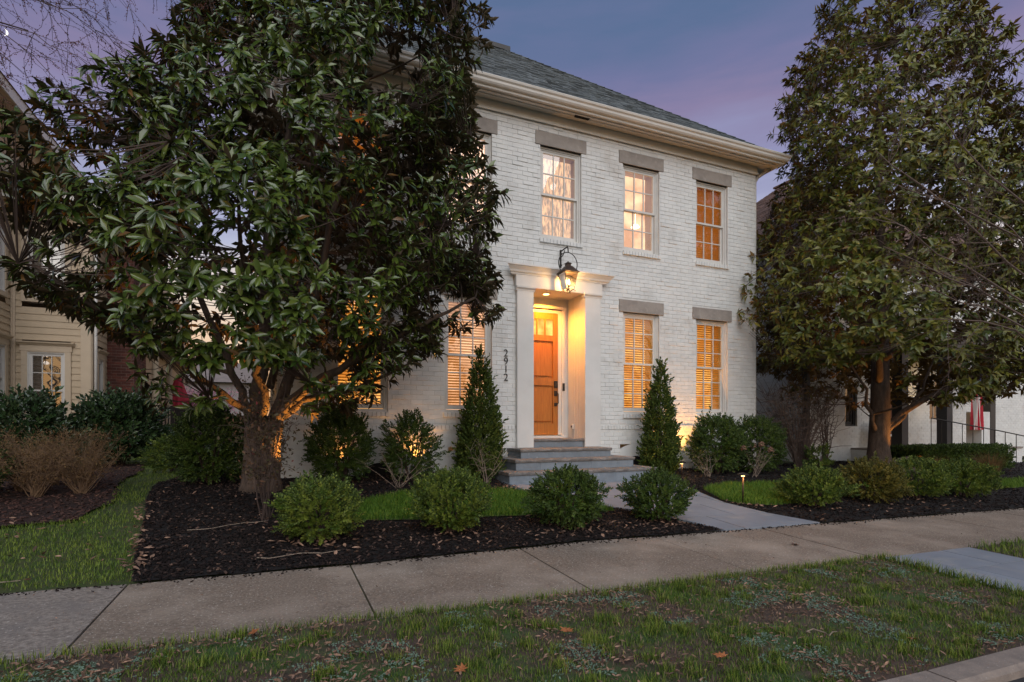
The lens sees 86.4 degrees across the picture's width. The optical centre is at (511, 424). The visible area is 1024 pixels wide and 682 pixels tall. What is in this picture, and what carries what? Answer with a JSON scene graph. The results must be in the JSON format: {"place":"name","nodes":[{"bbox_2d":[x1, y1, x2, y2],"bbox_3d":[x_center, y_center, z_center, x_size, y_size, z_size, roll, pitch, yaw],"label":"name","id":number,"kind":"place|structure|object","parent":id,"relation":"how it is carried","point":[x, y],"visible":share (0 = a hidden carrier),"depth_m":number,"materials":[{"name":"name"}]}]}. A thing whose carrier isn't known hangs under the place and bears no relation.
{"place":"outdoors","nodes":[
{"label":"outdoors","id":0,"kind":"place"},
{"bbox_2d":[0,449,231,590],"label":"side lawn grass","id":1,"kind":"structure","parent":0,"point":[83,545],"depth_m":4.71,"materials":[{"name":"green plant"}]},
{"bbox_2d":[174,410,186,431],"bbox_3d":[-10.522,-0.060,17.315,0.400,0.840,0.420,0,0,-23],"label":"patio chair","id":2,"kind":"object","parent":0,"point":[177,415],"visible":0.07,"depth_m":17.43,"materials":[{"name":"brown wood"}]},
{"bbox_2d":[352,485,614,519],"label":"front lawn grass","id":3,"kind":"structure","parent":0,"point":[505,500],"depth_m":6.53,"materials":[{"name":"green plant"}]},
{"bbox_2d":[0,508,1023,664],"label":"sidewalk","id":4,"kind":"structure","parent":0,"point":[29,622],"depth_m":4.02,"materials":[{"name":"concrete"}]},
{"bbox_2d":[33,515,977,630],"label":"leaf litter","id":5,"kind":"object","parent":4,"relation":"on","point":[558,550],"visible":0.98,"depth_m":4.88,"materials":[{"name":"brown plant"}]},
{"bbox_2d":[0,508,1023,595],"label":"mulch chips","id":6,"kind":"object","parent":4,"relation":"on","point":[149,581],"visible":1,"depth_m":5.07,"materials":[{"name":"black wood"}]},
{"bbox_2d":[0,444,1023,615],"bbox_3d":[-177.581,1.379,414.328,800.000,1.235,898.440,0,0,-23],"label":"ground","id":7,"kind":"structure","parent":0,"point":[100,539],"depth_m":4.75,"materials":[{"name":"green plant"}]},
{"bbox_2d":[0,463,144,525],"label":"brown mulch bed","id":8,"kind":"object","parent":7,"relation":"on","point":[61,490],"visible":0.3,"depth_m":6.58,"materials":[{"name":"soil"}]},
{"bbox_2d":[0,446,11,490],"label":"dead perennial","id":9,"kind":"object","parent":8,"relation":"on","point":[4,464],"visible":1,"depth_m":6.20,"materials":[{"name":"brown plant"}]},
{"bbox_2d":[0,439,30,488],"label":"dark evergreen","id":10,"kind":"object","parent":8,"relation":"on","point":[3,475],"visible":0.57,"depth_m":6.66,"materials":[{"name":"green plant"}]},
{"bbox_2d":[0,420,31,477],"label":"dead perennial","id":11,"kind":"object","parent":8,"relation":"on","point":[10,443],"visible":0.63,"depth_m":6.76,"materials":[{"name":"brown plant"}]},
{"bbox_2d":[0,383,73,467],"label":"cherry laurel","id":12,"kind":"object","parent":8,"relation":"on","point":[42,409],"visible":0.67,"depth_m":9.95,"materials":[{"name":"green plant"}]},
{"bbox_2d":[0,430,80,491],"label":"dead perennial","id":13,"kind":"object","parent":8,"relation":"on","point":[17,488],"visible":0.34,"depth_m":7.04,"materials":[{"name":"brown plant"}]},
{"bbox_2d":[0,432,90,497],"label":"dead perennial","id":14,"kind":"object","parent":8,"relation":"on","point":[39,473],"visible":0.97,"depth_m":6.68,"materials":[{"name":"brown plant"}]},
{"bbox_2d":[0,425,101,484],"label":"dead perennial","id":15,"kind":"object","parent":8,"relation":"on","point":[56,480],"visible":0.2,"depth_m":7.71,"materials":[{"name":"brown plant"}]},
{"bbox_2d":[12,414,129,467],"bbox_3d":[-8.532,0.343,10.496,1.873,1.286,1.840,0,0,-23],"label":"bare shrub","id":16,"kind":"object","parent":8,"relation":"on","point":[79,423],"visible":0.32,"depth_m":10.25,"materials":[{"name":"brown plant"}]},
{"bbox_2d":[17,440,126,493],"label":"dead perennial","id":17,"kind":"object","parent":8,"relation":"on","point":[85,479],"visible":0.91,"depth_m":7.05,"materials":[{"name":"brown plant"}]},
{"bbox_2d":[20,420,135,486],"bbox_3d":[-6.066,0.415,7.670,1.241,0.977,0.892,0,0,-23],"label":"dead perennial","id":18,"kind":"object","parent":8,"relation":"on","point":[92,438],"visible":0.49,"depth_m":7.62,"materials":[{"name":"brown plant"}]},
{"bbox_2d":[60,381,177,463],"bbox_3d":[-8.117,0.004,11.325,1.953,1.793,2.088,0,0,-23],"label":"cherry laurel","id":19,"kind":"object","parent":8,"relation":"on","point":[130,412],"visible":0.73,"depth_m":10.92,"materials":[{"name":"green plant"}]},
{"bbox_2d":[0,70,196,459],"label":"neighboring house","id":20,"kind":"structure","parent":7,"relation":"on","point":[39,347],"depth_m":12.46,"materials":[{"name":"beige wood"}]},
{"bbox_2d":[0,344,4,400],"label":"window","id":21,"kind":"structure","parent":20,"relation":"in","point":[2,347],"depth_m":11.71,"materials":[{"name":"clear glass"}]},
{"bbox_2d":[0,225,4,290],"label":"window","id":22,"kind":"structure","parent":20,"relation":"in","point":[2,245],"depth_m":11.71,"materials":[{"name":"clear glass"}]},
{"bbox_2d":[23,236,64,306],"bbox_3d":[-10.636,-3.560,12.580,0.920,1.600,0.575,0,0,-23],"label":"window","id":23,"kind":"structure","parent":20,"relation":"in","point":[62,246],"depth_m":12.46,"materials":[{"name":"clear glass"}]},
{"bbox_2d":[27,351,64,421],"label":"window","id":24,"kind":"structure","parent":20,"relation":"in","point":[47,369],"depth_m":12.45,"materials":[{"name":"clear glass"}]},
{"bbox_2d":[99,360,102,394],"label":"window","id":25,"kind":"structure","parent":20,"relation":"in","point":[100,361],"depth_m":13.40,"materials":[{"name":"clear glass"}]},
{"bbox_2d":[0,0,276,169],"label":"bare tree","id":26,"kind":"object","parent":7,"relation":"on","point":[72,43],"visible":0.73,"depth_m":5.08,"materials":[{"name":"brown plant"}]},
{"bbox_2d":[132,434,195,473],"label":"shrub","id":27,"kind":"object","parent":7,"relation":"on","point":[158,446],"visible":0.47,"depth_m":9.53,"materials":[{"name":"green plant"}]},
{"bbox_2d":[159,406,206,450],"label":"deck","id":28,"kind":"structure","parent":7,"relation":"on","point":[172,408],"depth_m":16.68,"materials":[{"name":"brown wood"}]},
{"bbox_2d":[162,378,189,410],"bbox_3d":[-11.037,-0.650,18.008,0.824,2.020,0.824,0,0,-12],"label":"patio umbrella","id":29,"kind":"object","parent":28,"relation":"on","point":[176,383],"visible":0.35,"depth_m":17.89,"materials":[{"name":"red fabric"}]},
{"bbox_2d":[185,384,238,434],"bbox_3d":[-14.119,-0.552,25.473,3.383,2.876,2.650,0,0,-23],"label":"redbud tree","id":30,"kind":"object","parent":7,"relation":"on","point":[193,391],"visible":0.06,"depth_m":25.58,"materials":[{"name":"plant"}]},
{"bbox_2d":[185,363,252,415],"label":"house","id":31,"kind":"structure","parent":7,"relation":"on","point":[222,379],"depth_m":41.16,"materials":[{"name":"grey brick"}]},
{"bbox_2d":[199,416,267,443],"bbox_3d":[-11.114,0.215,24.661,6.000,1.250,0.090,0,0,-23],"label":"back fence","id":32,"kind":"object","parent":7,"relation":"on","point":[229,430],"visible":0.02,"depth_m":23.94,"materials":[{"name":"brown wood"}]},
{"bbox_2d":[131,471,720,581],"bbox_3d":[-1.578,0.973,7.389,6.120,0.386,5.601,0,0,-23],"label":"mulch bed","id":33,"kind":"object","parent":7,"relation":"on","point":[251,569],"visible":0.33,"depth_m":5.38,"materials":[{"name":"black wood"}]},
{"bbox_2d":[159,400,250,484],"bbox_3d":[-4.172,0.244,7.579,1.245,1.227,1.328,0,0,-23],"label":"boxwood","id":34,"kind":"object","parent":33,"relation":"on","point":[183,448],"visible":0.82,"depth_m":7.29,"materials":[{"name":"green plant"}]},
{"bbox_2d":[191,521,261,529],"bbox_3d":[-2.820,1.002,5.423,0.716,0.018,0.057,0,0,-42],"label":"fallen stick","id":35,"kind":"object","parent":33,"relation":"on","point":[222,526],"visible":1,"depth_m":5.38,"materials":[{"name":"brown wood"}]},
{"bbox_2d":[0,0,513,493],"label":"magnolia tree","id":36,"kind":"object","parent":33,"relation":"on","point":[166,146],"visible":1,"depth_m":5.55,"materials":[{"name":"green plant"}]},
{"bbox_2d":[211,369,308,520],"bbox_3d":[-2.603,0.224,5.757,0.834,1.631,0.889,0,0,-2],"label":"rose shrub","id":37,"kind":"object","parent":33,"relation":"on","point":[259,472],"visible":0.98,"depth_m":5.70,"materials":[{"name":"plant"}]},
{"bbox_2d":[257,550,338,558],"bbox_3d":[-1.795,1.096,4.618,0.664,0.011,0.072,0,0,-26],"label":"fallen stick","id":38,"kind":"object","parent":33,"relation":"on","point":[295,553],"visible":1,"depth_m":4.60,"materials":[{"name":"brown wood"}]},
{"bbox_2d":[263,469,365,544],"bbox_3d":[-1.819,0.777,5.080,0.915,0.711,0.966,0,0,-23],"label":"boxwood","id":39,"kind":"object","parent":33,"relation":"on","point":[321,493],"visible":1,"depth_m":4.93,"materials":[{"name":"green plant"}]},
{"bbox_2d":[298,400,377,483],"bbox_3d":[-2.516,0.250,7.936,1.112,1.302,1.074,0,0,-41],"label":"clipped shrub","id":40,"kind":"object","parent":33,"relation":"on","point":[332,422],"visible":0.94,"depth_m":7.72,"materials":[{"name":"green plant"}]},
{"bbox_2d":[357,449,433,487],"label":"hydrangea","id":41,"kind":"object","parent":33,"relation":"on","point":[388,466],"visible":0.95,"depth_m":7.76,"materials":[{"name":"brown plant"}]},
{"bbox_2d":[372,407,450,481],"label":"clipped shrub","id":42,"kind":"object","parent":33,"relation":"on","point":[395,448],"visible":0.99,"depth_m":8.18,"materials":[{"name":"green plant"}]},
{"bbox_2d":[404,464,494,532],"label":"boxwood","id":43,"kind":"object","parent":33,"relation":"on","point":[427,508],"visible":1,"depth_m":5.35,"materials":[{"name":"green plant"}]},
{"bbox_2d":[451,343,508,477],"bbox_3d":[-0.522,-0.206,8.848,0.964,2.230,0.939,0,0,0],"label":"arborvitae","id":44,"kind":"object","parent":33,"relation":"on","point":[489,426],"visible":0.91,"depth_m":8.68,"materials":[{"name":"green plant"}]},
{"bbox_2d":[467,441,515,482],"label":"hydrangea","id":45,"kind":"object","parent":33,"relation":"on","point":[484,463],"visible":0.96,"depth_m":8.33,"materials":[{"name":"plant"}]},
{"bbox_2d":[520,462,613,530],"bbox_3d":[0.608,0.784,5.962,0.927,0.759,0.982,0,0,29],"label":"boxwood","id":46,"kind":"object","parent":33,"relation":"on","point":[585,506],"visible":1,"depth_m":5.75,"materials":[{"name":"green plant"}]},
{"bbox_2d":[614,464,697,521],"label":"boxwood","id":47,"kind":"object","parent":33,"relation":"on","point":[666,489],"visible":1,"depth_m":6.25,"materials":[{"name":"green plant"}]},
{"bbox_2d":[0,553,1023,681],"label":"verge","id":48,"kind":"structure","parent":7,"relation":"on","point":[508,637],"depth_m":2.95,"materials":[{"name":"plant"}]},
{"bbox_2d":[453,662,467,671],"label":"fallen leaf","id":49,"kind":"object","parent":48,"relation":"on","point":[461,668],"visible":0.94,"depth_m":2.53,"materials":[{"name":"orange plant"}]},
{"bbox_2d":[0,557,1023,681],"bbox_3d":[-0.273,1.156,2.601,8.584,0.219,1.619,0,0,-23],"label":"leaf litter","id":50,"kind":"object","parent":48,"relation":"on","point":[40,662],"visible":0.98,"depth_m":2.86,"materials":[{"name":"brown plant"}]},
{"bbox_2d":[0,562,1023,681],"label":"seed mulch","id":51,"kind":"object","parent":48,"relation":"on","point":[81,668],"visible":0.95,"depth_m":2.94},
{"bbox_2d":[560,626,572,631],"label":"fallen leaf","id":52,"kind":"object","parent":48,"relation":"on","point":[564,629],"visible":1,"depth_m":2.98,"materials":[{"name":"brown plant"}]},
{"bbox_2d":[714,651,726,657],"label":"fallen leaf","id":53,"kind":"object","parent":48,"relation":"on","point":[720,654],"visible":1,"depth_m":2.76,"materials":[{"name":"orange plant"}]},
{"bbox_2d":[806,628,836,635],"bbox_3d":[1.801,1.203,3.162,0.181,0.012,0.087,0,0,14],"label":"fallen stick","id":54,"kind":"object","parent":48,"relation":"on","point":[820,631],"visible":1,"depth_m":3.17,"materials":[{"name":"brown wood"}]},
{"bbox_2d":[877,552,1023,593],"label":"verge grass","id":55,"kind":"structure","parent":48,"relation":"on","point":[995,585],"depth_m":4.48,"materials":[{"name":"green plant"}]},
{"bbox_2d":[236,14,791,477],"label":"brick house","id":56,"kind":"structure","parent":7,"relation":"on","point":[644,212],"depth_m":10.51,"materials":[{"name":"brick"}]},
{"bbox_2d":[332,100,386,212],"bbox_3d":[-2.534,-4.240,8.959,1.100,1.900,0.575,0,0,-23],"label":"window","id":57,"kind":"structure","parent":56,"relation":"in","point":[357,120],"depth_m":8.80,"materials":[{"name":"glass"}]},
{"bbox_2d":[332,286,386,411],"bbox_3d":[-2.534,-1.205,8.959,1.100,2.190,0.575,0,0,-23],"label":"window","id":58,"kind":"structure","parent":56,"relation":"in","point":[382,397],"depth_m":8.86,"materials":[{"name":"glass"}]},
{"bbox_2d":[444,127,490,227],"bbox_3d":[-0.880,-4.240,9.668,1.100,1.900,0.575,0,0,-23],"label":"window","id":59,"kind":"structure","parent":56,"relation":"in","point":[487,138],"depth_m":9.57,"materials":[{"name":"glass"}]},
{"bbox_2d":[444,295,490,411],"bbox_3d":[-0.880,-1.205,9.668,1.100,2.190,0.575,0,0,-23],"label":"window","id":60,"kind":"structure","parent":56,"relation":"in","point":[456,365],"depth_m":9.52,"materials":[{"name":"paint"}]},
{"bbox_2d":[534,312,558,434],"bbox_3d":[0.487,-0.983,10.439,0.900,2.355,0.113,0,0,-23],"label":"door","id":61,"kind":"structure","parent":56,"relation":"in","point":[546,395],"depth_m":10.53,"materials":[{"name":"brown wood"}]},
{"bbox_2d":[540,146,579,242],"bbox_3d":[0.775,-4.240,10.377,1.100,1.900,0.575,0,0,-23],"label":"window","id":62,"kind":"structure","parent":56,"relation":"in","point":[559,170],"depth_m":10.64,"materials":[{"name":"glass"}]},
{"bbox_2d":[556,246,579,292],"bbox_3d":[0.979,-2.788,9.850,0.395,0.864,0.445,0,0,-23],"label":"wall lantern","id":63,"kind":"object","parent":56,"relation":"attached to","point":[568,269],"depth_m":9.77,"materials":[{"name":"black metal"}]},
{"bbox_2d":[623,165,657,254],"bbox_3d":[2.429,-4.240,11.086,1.100,1.900,0.575,0,0,-23],"label":"window","id":64,"kind":"structure","parent":56,"relation":"in","point":[640,186],"depth_m":11.36,"materials":[{"name":"glass"}]},
{"bbox_2d":[623,312,657,413],"bbox_3d":[2.429,-1.205,11.086,1.100,2.190,0.575,0,0,-23],"label":"window","id":65,"kind":"structure","parent":56,"relation":"in","point":[640,331],"depth_m":10.98,"materials":[{"name":"paint"}]},
{"bbox_2d":[696,181,725,264],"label":"window","id":66,"kind":"structure","parent":56,"relation":"in","point":[710,199],"depth_m":11.70,"materials":[{"name":"glass"}]},
{"bbox_2d":[696,319,725,414],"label":"window","id":67,"kind":"structure","parent":56,"relation":"in","point":[710,335],"depth_m":11.70,"materials":[{"name":"paint"}]},
{"bbox_2d":[502,480,819,530],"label":"front walk","id":68,"kind":"structure","parent":7,"relation":"on","point":[703,509],"depth_m":6.91,"materials":[{"name":"grey concrete"}]},
{"bbox_2d":[487,438,656,483],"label":"front steps","id":69,"kind":"structure","parent":68,"relation":"on","point":[524,465],"depth_m":9.22,"materials":[{"name":"grey stone"}]},
{"bbox_2d":[671,460,1023,522],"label":"mulch bed","id":70,"kind":"object","parent":7,"relation":"on","point":[927,503],"visible":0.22,"depth_m":8.55,"materials":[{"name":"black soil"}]},
{"bbox_2d":[0,465,1016,579],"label":"leaf litter","id":71,"kind":"object","parent":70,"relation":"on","point":[295,543],"visible":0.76,"depth_m":5.30,"materials":[{"name":"brown plant"}]},
{"bbox_2d":[635,356,684,472],"bbox_3d":[2.767,-0.157,10.255,0.923,2.260,0.919,0,0,-23],"label":"arborvitae","id":72,"kind":"object","parent":70,"relation":"on","point":[662,449],"visible":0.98,"depth_m":10.12,"materials":[{"name":"green plant"}]},
{"bbox_2d":[691,449,717,476],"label":"hydrangea","id":73,"kind":"object","parent":70,"relation":"on","point":[698,457],"visible":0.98,"depth_m":10.11,"materials":[{"name":"plant"}]},
{"bbox_2d":[684,406,750,473],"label":"boxwood","id":74,"kind":"object","parent":70,"relation":"on","point":[729,454],"visible":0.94,"depth_m":10.45,"materials":[{"name":"green plant"}]},
{"bbox_2d":[740,441,774,476],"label":"hydrangea","id":75,"kind":"object","parent":70,"relation":"on","point":[760,442],"visible":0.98,"depth_m":10.33,"materials":[{"name":"plant"}]},
{"bbox_2d":[730,414,788,472],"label":"boxwood","id":76,"kind":"object","parent":70,"relation":"on","point":[764,435],"visible":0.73,"depth_m":10.83,"materials":[{"name":"green plant"}]},
{"bbox_2d":[802,325,809,464],"bbox_3d":[7.229,-0.685,13.391,0.200,3.550,0.200,0,0,-23],"label":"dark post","id":77,"kind":"object","parent":70,"relation":"on","point":[807,378],"visible":0.07,"depth_m":13.34,"materials":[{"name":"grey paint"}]},
{"bbox_2d":[756,374,856,467],"bbox_3d":[6.457,-0.146,12.189,2.430,2.312,2.031,0,0,-2],"label":"bare bush","id":78,"kind":"object","parent":70,"relation":"on","point":[800,444],"visible":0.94,"depth_m":12.05,"materials":[{"name":"brown plant"}]},
{"bbox_2d":[768,460,862,506],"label":"boxwood","id":79,"kind":"object","parent":70,"relation":"on","point":[833,486],"visible":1,"depth_m":7.58,"materials":[{"name":"green plant"}]},
{"bbox_2d":[801,442,835,469],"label":"shrub","id":80,"kind":"object","parent":70,"relation":"on","point":[823,458],"visible":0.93,"depth_m":11.70,"materials":[{"name":"green plant"}]},
{"bbox_2d":[809,388,838,465],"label":"bare bush","id":81,"kind":"object","parent":70,"relation":"on","point":[823,437],"visible":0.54,"depth_m":12.78,"materials":[{"name":"brown plant"}]},
{"bbox_2d":[837,450,914,503],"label":"boxwood","id":82,"kind":"object","parent":70,"relation":"on","point":[891,481],"visible":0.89,"depth_m":8.20,"materials":[{"name":"green plant"}]},
{"bbox_2d":[737,0,1023,472],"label":"magnolia tree","id":83,"kind":"object","parent":70,"relation":"on","point":[873,325],"visible":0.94,"depth_m":10.58,"materials":[{"name":"green plant"}]},
{"bbox_2d":[893,456,920,475],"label":"shrub","id":84,"kind":"object","parent":70,"relation":"on","point":[914,468],"visible":0.1,"depth_m":11.67,"materials":[{"name":"green plant"}]},
{"bbox_2d":[882,455,960,498],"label":"boxwood","id":85,"kind":"object","parent":70,"relation":"on","point":[925,464],"visible":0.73,"depth_m":8.60,"materials":[{"name":"green plant"}]},
{"bbox_2d":[890,442,1016,469],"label":"clipped hedge","id":86,"kind":"object","parent":70,"relation":"on","point":[945,451],"visible":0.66,"depth_m":13.05,"materials":[{"name":"green plant"}]},
{"bbox_2d":[919,454,1008,496],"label":"boxwood","id":87,"kind":"object","parent":70,"relation":"on","point":[969,472],"visible":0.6,"depth_m":9.05,"materials":[{"name":"green plant"}]},
{"bbox_2d":[964,451,1012,478],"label":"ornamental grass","id":88,"kind":"object","parent":70,"relation":"on","point":[990,461],"depth_m":11.59,"materials":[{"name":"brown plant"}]},
{"bbox_2d":[756,179,1023,461],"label":"white brick house","id":89,"kind":"structure","parent":7,"relation":"on","point":[1006,414],"depth_m":15.70,"materials":[{"name":"white brick"}]},
{"bbox_2d":[839,275,858,326],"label":"window","id":90,"kind":"structure","parent":89,"relation":"in","point":[841,321],"depth_m":15.55,"materials":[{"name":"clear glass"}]},
{"bbox_2d":[845,386,854,425],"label":"window","id":91,"kind":"structure","parent":89,"relation":"in","point":[850,420],"depth_m":15.59,"materials":[{"name":"black glass"}]},
{"bbox_2d":[930,380,936,422],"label":"window","id":92,"kind":"structure","parent":89,"relation":"in","point":[933,410],"depth_m":17.22,"materials":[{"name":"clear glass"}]},
{"bbox_2d":[954,379,983,429],"bbox_3d":[12.636,-0.740,15.008,0.776,1.760,0.262,0,0,5],"label":"flag","id":93,"kind":"object","parent":89,"relation":"attached to","point":[976,417],"visible":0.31,"depth_m":14.97,"materials":[{"name":"red fabric"}]},
{"bbox_2d":[787,13,1023,397],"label":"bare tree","id":94,"kind":"object","parent":7,"relation":"on","point":[970,268],"visible":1,"depth_m":8.09,"materials":[{"name":"plant"}]},
{"bbox_2d":[879,646,1023,681],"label":"curb","id":95,"kind":"structure","parent":7,"relation":"on","point":[1005,666],"depth_m":2.77,"materials":[{"name":"concrete"}]},
{"bbox_2d":[885,547,1023,592],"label":"verge walk","id":96,"kind":"structure","parent":7,"relation":"on","point":[997,566],"depth_m":4.90,"materials":[{"name":"grey concrete"}]},
{"bbox_2d":[931,417,1023,468],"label":"porch railing","id":97,"kind":"object","parent":7,"relation":"on","point":[974,426],"visible":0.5,"depth_m":14.15,"materials":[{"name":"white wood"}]},
{"bbox_2d":[0,0,1023,415],"label":"sky","id":98,"kind":"structure","parent":0,"point":[720,65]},
{"bbox_2d":[703,475,1023,504],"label":"front lawn","id":99,"kind":"structure","parent":0,"point":[792,502],"depth_m":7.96,"materials":[{"name":"green plant"}]},
{"bbox_2d":[737,472,748,502],"bbox_3d":[3.256,0.904,7.684,0.160,0.470,0.160,0,0,-23],"label":"path light","id":100,"kind":"object","parent":99,"relation":"on","point":[742,474],"visible":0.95,"depth_m":7.67,"materials":[{"name":"brown metal"}]},
{"bbox_2d":[968,536,1023,557],"bbox_3d":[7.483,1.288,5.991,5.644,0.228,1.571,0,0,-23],"label":"verge grass","id":101,"kind":"structure","parent":0,"point":[1002,545],"depth_m":5.54,"materials":[{"name":"green plant"}]},
{"bbox_2d":[1009,677,1023,681],"bbox_3d":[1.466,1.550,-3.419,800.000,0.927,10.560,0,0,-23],"label":"road","id":102,"kind":"structure","parent":0,"point":[1020,679],"depth_m":2.78,"materials":[{"name":"grey asphalt"}]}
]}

